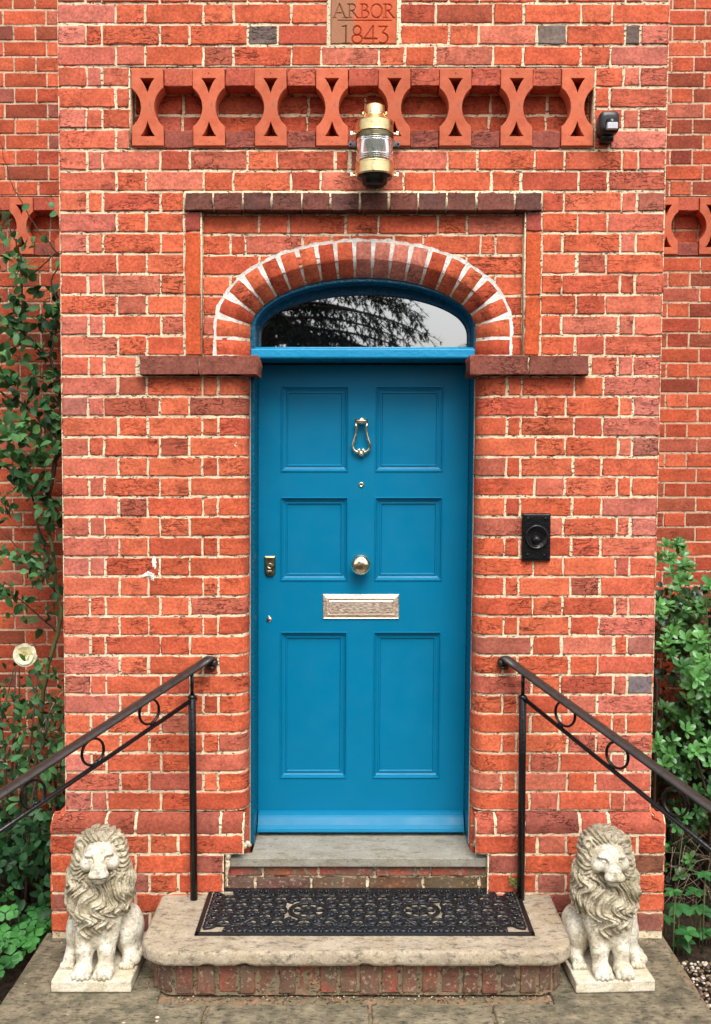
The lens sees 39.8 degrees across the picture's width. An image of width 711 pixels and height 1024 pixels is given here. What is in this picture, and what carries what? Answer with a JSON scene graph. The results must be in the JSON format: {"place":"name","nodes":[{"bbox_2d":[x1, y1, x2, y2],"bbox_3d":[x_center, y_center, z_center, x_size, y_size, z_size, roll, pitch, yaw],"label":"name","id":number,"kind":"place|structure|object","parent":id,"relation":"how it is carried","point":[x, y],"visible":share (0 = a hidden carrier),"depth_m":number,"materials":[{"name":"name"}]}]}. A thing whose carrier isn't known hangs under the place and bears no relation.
{"place":"outdoors","nodes":[
{"label":"outdoors","id":0,"kind":"place"},
{"bbox_2d":[0,933,710,1023],"bbox_3d":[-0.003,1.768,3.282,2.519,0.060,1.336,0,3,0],"label":"paving","id":1,"kind":"structure","parent":0,"point":[32,998],"depth_m":3.42,"materials":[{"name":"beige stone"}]},
{"bbox_2d":[51,823,144,991],"bbox_3d":[-0.941,1.440,3.665,0.301,0.547,0.342,0,3,0],"label":"lion statue","id":2,"kind":"object","parent":1,"relation":"on","point":[105,936],"visible":0.99,"depth_m":3.56,"materials":[{"name":"stone"}]},
{"bbox_2d":[142,891,570,994],"bbox_3d":[0.004,1.624,3.707,1.560,0.180,0.503,0,3,0],"label":"door step","id":3,"kind":"object","parent":1,"relation":"on","point":[180,955],"depth_m":3.50,"materials":[{"name":"stone"}]},
{"bbox_2d":[0,656,217,900],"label":"handrail","id":4,"kind":"object","parent":3,"relation":"on","point":[31,774],"visible":1,"depth_m":3.61,"materials":[{"name":"brown metal"}]},
{"bbox_2d":[194,888,534,935],"bbox_3d":[0.034,1.525,3.758,1.239,0.013,0.380,0,3,0],"label":"door mat","id":5,"kind":"object","parent":3,"relation":"on","point":[397,925],"depth_m":3.73,"materials":[{"name":"black rubber"}]},
{"bbox_2d":[497,656,710,900],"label":"handrail","id":6,"kind":"object","parent":3,"relation":"on","point":[684,789],"visible":1,"depth_m":3.61,"materials":[{"name":"brown metal"}]},
{"bbox_2d":[59,939,692,1022],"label":"grit","id":7,"kind":"object","parent":1,"relation":"on","point":[360,997],"visible":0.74,"depth_m":3.49,"materials":[{"name":"gravel"}]},
{"bbox_2d":[561,823,654,992],"bbox_3d":[0.932,1.440,3.665,0.301,0.547,0.342,0,3,-2],"label":"lion statue","id":8,"kind":"object","parent":1,"relation":"on","point":[599,921],"visible":0.98,"depth_m":3.56,"materials":[{"name":"stone"}]},
{"bbox_2d":[0,837,710,1009],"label":"ground","id":9,"kind":"structure","parent":0,"point":[12,976],"depth_m":4.28,"materials":[{"name":"soil"}]},
{"bbox_2d":[0,886,51,1001],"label":"columbine clump","id":10,"kind":"object","parent":9,"relation":"on","point":[25,933],"visible":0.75,"depth_m":4.01,"materials":[{"name":"green plant"}]},
{"bbox_2d":[0,142,63,854],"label":"climbing rose","id":11,"kind":"object","parent":9,"relation":"on","point":[22,478],"visible":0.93,"depth_m":4.92,"materials":[{"name":"green plant"}]},
{"bbox_2d":[0,654,65,920],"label":"green shrub","id":12,"kind":"object","parent":9,"relation":"on","point":[21,832],"visible":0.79,"depth_m":4.40,"materials":[{"name":"green plant"}]},
{"bbox_2d":[0,0,710,937],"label":"brick house","id":13,"kind":"structure","parent":9,"relation":"on","point":[332,430],"depth_m":3.89,"materials":[{"name":"brick"}]},
{"bbox_2d":[257,365,468,831],"bbox_3d":[0.029,0.370,4.131,0.892,1.966,0.114,0,3,0],"label":"door","id":14,"kind":"structure","parent":13,"relation":"in","point":[363,469],"depth_m":4.15,"materials":[{"name":"blue paint"}]},
{"bbox_2d":[348,103,400,188],"bbox_3d":[0.072,-1.376,3.703,0.202,0.299,0.177,0,3,0],"label":"wall lantern","id":15,"kind":"object","parent":13,"relation":"attached to","point":[374,144],"depth_m":3.64,"materials":[{"name":"gold metal"}]},
{"bbox_2d":[509,872,516,888],"bbox_3d":[0.632,1.456,3.880,0.053,0.066,0.024,0,3,0],"label":"wall weed","id":16,"kind":"object","parent":13,"relation":"attached to","point":[514,884],"depth_m":3.88,"materials":[{"name":"green plant"}]},
{"bbox_2d":[521,513,550,560],"bbox_3d":[0.711,0.100,3.853,0.112,0.189,0.038,0,3,0],"label":"bell plate","id":17,"kind":"object","parent":13,"relation":"attached to","point":[535,537],"visible":1,"depth_m":3.85,"materials":[{"name":"black paint"}]},
{"bbox_2d":[596,111,618,144],"bbox_3d":[0.961,-1.467,3.735,0.077,0.104,0.094,0,3,0],"label":"motion sensor","id":18,"kind":"object","parent":13,"relation":"attached to","point":[607,125],"visible":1,"depth_m":3.71,"materials":[{"name":"black plastic"}]},
{"bbox_2d":[606,122,617,129],"bbox_3d":[0.967,-1.455,3.701,0.040,0.024,0.024,0,3,0],"label":"sensor window","id":19,"kind":"structure","parent":18,"relation":"in","point":[610,125],"depth_m":3.69,"materials":[{"name":"white plastic"}]},
{"bbox_2d":[651,537,710,925],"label":"evergreen bush","id":20,"kind":"object","parent":9,"relation":"on","point":[680,634],"visible":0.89,"depth_m":4.46,"materials":[{"name":"green plant"}]},
{"bbox_2d":[663,870,710,960],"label":"broadleaf seedling","id":21,"kind":"object","parent":9,"relation":"on","point":[689,932],"visible":0.97,"depth_m":4.05,"materials":[{"name":"green plant"}]},
{"bbox_2d":[682,961,710,1010],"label":"gravel","id":22,"kind":"structure","parent":0,"point":[706,965],"depth_m":3.83,"materials":[{"name":"beige gravel"}]}
]}

